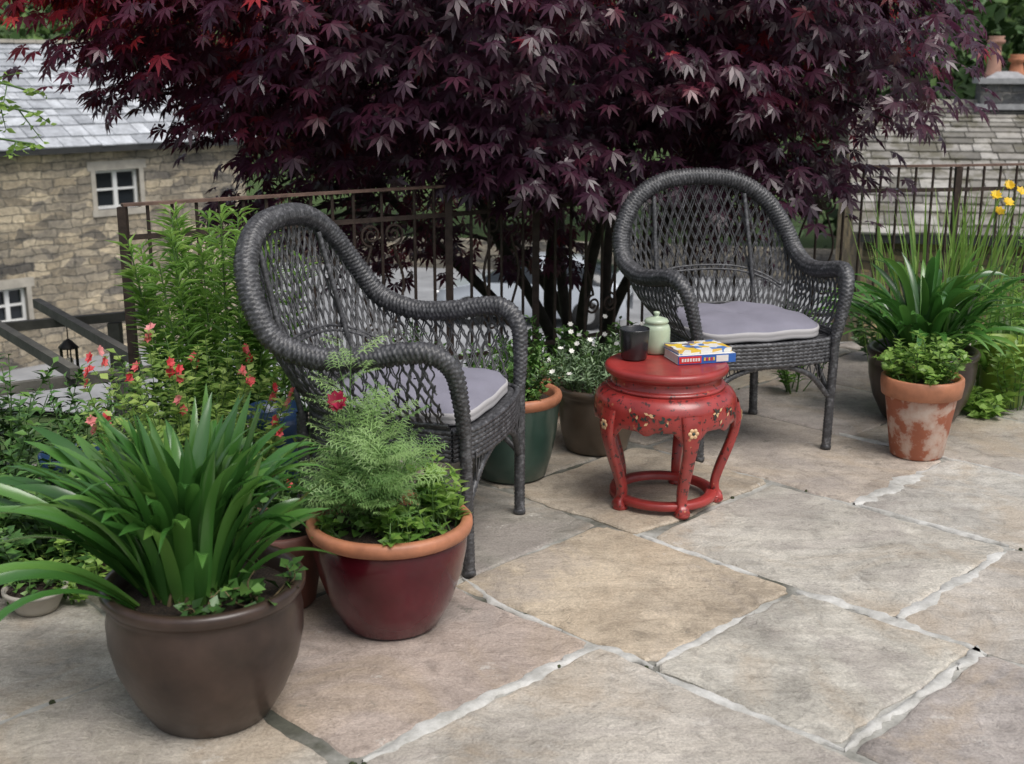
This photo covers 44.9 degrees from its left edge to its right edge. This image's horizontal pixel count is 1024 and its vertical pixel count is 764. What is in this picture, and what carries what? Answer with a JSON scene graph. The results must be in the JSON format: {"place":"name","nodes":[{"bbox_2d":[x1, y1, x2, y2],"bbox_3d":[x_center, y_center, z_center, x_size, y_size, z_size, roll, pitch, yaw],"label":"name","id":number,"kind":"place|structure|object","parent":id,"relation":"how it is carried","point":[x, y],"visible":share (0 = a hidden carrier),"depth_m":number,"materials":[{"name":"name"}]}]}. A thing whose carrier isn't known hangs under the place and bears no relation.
{"place":"outdoors","nodes":[
{"label":"outdoors","id":0,"kind":"place"},
{"bbox_2d":[0,263,832,415],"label":"road","id":1,"kind":"structure","parent":0,"point":[425,291],"depth_m":26.57,"materials":[{"name":"grey asphalt"}]},
{"bbox_2d":[437,252,632,329],"bbox_3d":[0.490,-2.035,26.744,4.120,1.428,1.732,3,15,12],"label":"parked car","id":2,"kind":"object","parent":1,"relation":"on","point":[462,291],"visible":0.22,"depth_m":26.02,"materials":[{"name":"silver metal"}]},
{"bbox_2d":[0,340,1023,763],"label":"patio","id":3,"kind":"structure","parent":0,"point":[798,594],"depth_m":3.03,"materials":[{"name":"beige stone"}]},
{"bbox_2d":[1,579,68,616],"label":"stone plant pot","id":4,"kind":"object","parent":3,"relation":"on","point":[12,592],"visible":0.5,"depth_m":3.14,"materials":[{"name":"stone"}]},
{"bbox_2d":[0,384,334,738],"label":"potted agapanthus","id":5,"kind":"object","parent":3,"relation":"on","point":[199,587],"visible":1,"depth_m":2.50,"materials":[{"name":"green plant"}]},
{"bbox_2d":[0,419,352,595],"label":"soil bed","id":6,"kind":"object","parent":3,"relation":"on","point":[81,587],"depth_m":3.34,"materials":[{"name":"brown soil"}]},
{"bbox_2d":[0,521,112,604],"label":"flowering plant","id":7,"kind":"object","parent":6,"relation":"on","point":[93,568],"visible":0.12,"depth_m":3.21,"materials":[{"name":"green plant"}]},
{"bbox_2d":[38,443,107,484],"bbox_3d":[-1.300,0.324,3.699,0.194,0.240,0.194,0,14,0],"label":"blue glazed pot","id":8,"kind":"object","parent":6,"relation":"on","point":[46,456],"visible":0.09,"depth_m":3.62,"materials":[{"name":"ceramic"}]},
{"bbox_2d":[0,341,339,579],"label":"shrub border","id":9,"kind":"object","parent":6,"relation":"on","point":[12,525],"visible":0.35,"depth_m":3.55,"materials":[{"name":"green plant"}]},
{"bbox_2d":[65,321,315,506],"bbox_3d":[-0.871,0.149,3.503,0.664,0.681,0.735,0,14,0],"label":"salvia plant","id":10,"kind":"object","parent":6,"relation":"on","point":[179,407],"visible":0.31,"depth_m":3.46,"materials":[{"name":"green plant"}]},
{"bbox_2d":[105,201,322,451],"bbox_3d":[-0.957,-0.150,4.150,0.651,0.935,0.658,0,14,0],"label":"euphorbia plant","id":11,"kind":"object","parent":6,"relation":"on","point":[191,320],"visible":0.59,"depth_m":3.98,"materials":[{"name":"green plant"}]},
{"bbox_2d":[247,400,298,502],"bbox_3d":[-0.740,0.230,3.902,0.173,0.320,0.173,0,14,0],"label":"blue plant pot","id":12,"kind":"object","parent":6,"relation":"on","point":[290,419],"visible":0.29,"depth_m":3.82,"materials":[{"name":"ceramic"}]},
{"bbox_2d":[270,296,894,433],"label":"border plants","id":13,"kind":"object","parent":6,"relation":"on","point":[572,341],"visible":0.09,"depth_m":5.09,"materials":[{"name":"green plant"}]},
{"bbox_2d":[247,467,319,607],"bbox_3d":[-0.604,0.404,3.183,0.284,0.344,0.276,0,14,0],"label":"plant pot","id":14,"kind":"object","parent":3,"relation":"on","point":[296,539],"visible":0.16,"depth_m":3.15,"materials":[{"name":"ceramic"}]},
{"bbox_2d":[276,333,472,639],"bbox_3d":[-0.340,0.251,3.008,0.492,0.728,0.437,0,14,0],"label":"potted fern","id":15,"kind":"object","parent":3,"relation":"on","point":[391,569],"visible":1,"depth_m":2.95,"materials":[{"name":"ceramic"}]},
{"bbox_2d":[233,202,527,577],"bbox_3d":[-0.354,-0.021,3.591,0.712,0.964,0.784,4,15,16],"label":"wicker armchair","id":16,"kind":"object","parent":3,"relation":"on","point":[469,415],"visible":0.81,"depth_m":3.50,"materials":[{"name":"wicker"}]},
{"bbox_2d":[460,334,561,483],"bbox_3d":[-0.002,0.078,4.153,0.341,0.489,0.348,0,14,0],"label":"green plant pot","id":17,"kind":"object","parent":3,"relation":"on","point":[543,399],"visible":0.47,"depth_m":4.08,"materials":[{"name":"ceramic"}]},
{"bbox_2d":[116,163,1023,421],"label":"iron railing","id":18,"kind":"object","parent":3,"relation":"on","point":[448,214],"visible":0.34,"depth_m":5.26,"materials":[{"name":"brown metal"}]},
{"bbox_2d":[538,330,631,456],"bbox_3d":[0.295,0.024,4.465,0.422,0.438,0.398,0,14,0],"label":"brown plant pot","id":19,"kind":"object","parent":3,"relation":"on","point":[580,426],"visible":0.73,"depth_m":4.38,"materials":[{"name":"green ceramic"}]},
{"bbox_2d":[593,353,742,519],"bbox_3d":[0.490,0.158,3.917,0.466,0.453,0.463,0,14,0],"label":"red garden stool","id":20,"kind":"object","parent":3,"relation":"on","point":[689,406],"visible":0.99,"depth_m":3.77,"materials":[{"name":"paint"}]},
{"bbox_2d":[619,325,649,360],"bbox_3d":[0.394,-0.122,3.898,0.118,0.098,0.096,-7,16,-26],"label":"black mug","id":21,"kind":"object","parent":20,"relation":"on","point":[634,342],"visible":1,"depth_m":3.86,"materials":[{"name":"ceramic"}]},
{"bbox_2d":[643,311,669,354],"bbox_3d":[0.462,-0.161,3.974,0.090,0.135,0.090,0,14,0],"label":"lidded ceramic jar","id":22,"kind":"object","parent":20,"relation":"on","point":[658,326],"visible":0.88,"depth_m":3.94,"materials":[{"name":"green ceramic"}]},
{"bbox_2d":[664,348,735,364],"bbox_3d":[0.590,-0.086,3.899,0.190,0.028,0.130,-4,15,-14],"label":"paperback book","id":23,"kind":"object","parent":20,"relation":"on","point":[715,357],"visible":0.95,"depth_m":3.84,"materials":[{"name":"paper"}]},
{"bbox_2d":[663,340,731,354],"bbox_3d":[0.583,-0.110,3.907,0.180,0.012,0.120,-4,15,-16],"label":"illustrated book","id":24,"kind":"object","parent":23,"relation":"on","point":[696,347],"visible":1,"depth_m":3.88,"materials":[{"name":"multicoloured paper"}]},
{"bbox_2d":[612,167,854,461],"bbox_3d":[0.808,-0.285,4.610,0.784,0.964,0.712,-4,15,-16],"label":"wicker armchair","id":25,"kind":"object","parent":3,"relation":"on","point":[756,336],"visible":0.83,"depth_m":4.65,"materials":[{"name":"wicker"}]},
{"bbox_2d":[772,223,1023,418],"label":"perennial border","id":26,"kind":"object","parent":3,"relation":"on","point":[979,404],"visible":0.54,"depth_m":4.93,"materials":[{"name":"green plant"}]},
{"bbox_2d":[809,240,1023,421],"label":"potted lily","id":27,"kind":"object","parent":3,"relation":"on","point":[928,305],"visible":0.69,"depth_m":4.71,"materials":[{"name":"green plant"}]},
{"bbox_2d":[873,330,972,460],"bbox_3d":[1.440,0.042,4.379,0.331,0.446,0.331,0,14,0],"label":"terracotta plant pot","id":28,"kind":"object","parent":3,"relation":"on","point":[924,397],"visible":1,"depth_m":4.31,"materials":[{"name":"ceramic"}]},
{"bbox_2d":[849,179,1023,393],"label":"tall grass clump","id":29,"kind":"object","parent":3,"relation":"on","point":[963,247],"visible":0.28,"depth_m":5.19,"materials":[{"name":"green plant"}]},
{"bbox_2d":[976,180,1023,385],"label":"welsh poppies","id":30,"kind":"object","parent":3,"relation":"on","point":[1008,201],"visible":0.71,"depth_m":5.04,"materials":[{"name":"yellow plant"}]},
{"bbox_2d":[979,333,1023,408],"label":"plant","id":31,"kind":"object","parent":3,"relation":"on","point":[988,381],"visible":0.45,"depth_m":4.99,"materials":[{"name":"plant"}]},
{"bbox_2d":[0,0,1023,464],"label":"ground","id":32,"kind":"structure","parent":0,"point":[804,240],"depth_m":43.63,"materials":[{"name":"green plant"}]},
{"bbox_2d":[0,71,55,159],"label":"ash sapling","id":33,"kind":"object","parent":32,"relation":"on","point":[22,144],"visible":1,"depth_m":4.60,"materials":[{"name":"green plant"}]},
{"bbox_2d":[0,298,157,438],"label":"wooden fence","id":34,"kind":"object","parent":32,"relation":"on","point":[78,324],"visible":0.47,"depth_m":5.68,"materials":[{"name":"wood"}]},
{"bbox_2d":[58,327,79,366],"bbox_3d":[-2.200,-0.176,6.152,0.104,0.240,0.090,0,14,0],"label":"lantern","id":35,"kind":"object","parent":34,"relation":"hanging from","point":[67,344],"visible":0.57,"depth_m":6.13,"materials":[{"name":"black metal"}]},
{"bbox_2d":[0,145,245,371],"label":"walls","id":36,"kind":"structure","parent":32,"relation":"on","point":[54,234],"depth_m":23.04,"materials":[{"name":"grey stone"}]},
{"bbox_2d":[0,276,34,321],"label":"window","id":37,"kind":"structure","parent":36,"relation":"attached to","point":[13,297],"depth_m":22.54,"materials":[{"name":"white paint"}]},
{"bbox_2d":[86,159,145,217],"bbox_3d":[-7.484,-3.678,23.447,1.180,1.020,0.240,-14,20,-42],"label":"window","id":38,"kind":"structure","parent":36,"relation":"attached to","point":[114,184],"depth_m":23.47,"materials":[{"name":"white paint"}]},
{"bbox_2d":[0,43,255,150],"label":"roof slates","id":39,"kind":"object","parent":36,"relation":"on","point":[74,126],"visible":0.35,"depth_m":23.37,"materials":[{"name":"grey stone"}]},
{"bbox_2d":[0,39,243,156],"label":"ridge and gutter","id":40,"kind":"structure","parent":39,"relation":"on","point":[68,150],"depth_m":22.87,"materials":[{"name":"stone"}]},
{"bbox_2d":[0,0,1005,362],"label":"japanese maple tree","id":41,"kind":"object","parent":32,"relation":"on","point":[492,112],"visible":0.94,"depth_m":5.00,"materials":[{"name":"purple plant"}]},
{"bbox_2d":[0,0,1023,248],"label":"distant trees","id":42,"kind":"object","parent":32,"relation":"on","point":[1004,18],"visible":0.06,"depth_m":32.98,"materials":[{"name":"green plant"}]},
{"bbox_2d":[280,236,835,280],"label":"garden wall","id":43,"kind":"structure","parent":32,"relation":"on","point":[822,254],"depth_m":32.54,"materials":[{"name":"stone"}]},
{"bbox_2d":[831,36,1023,341],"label":"stone cottage","id":44,"kind":"structure","parent":32,"relation":"on","point":[973,139],"depth_m":17.21,"materials":[{"name":"grey stone"}]}
]}

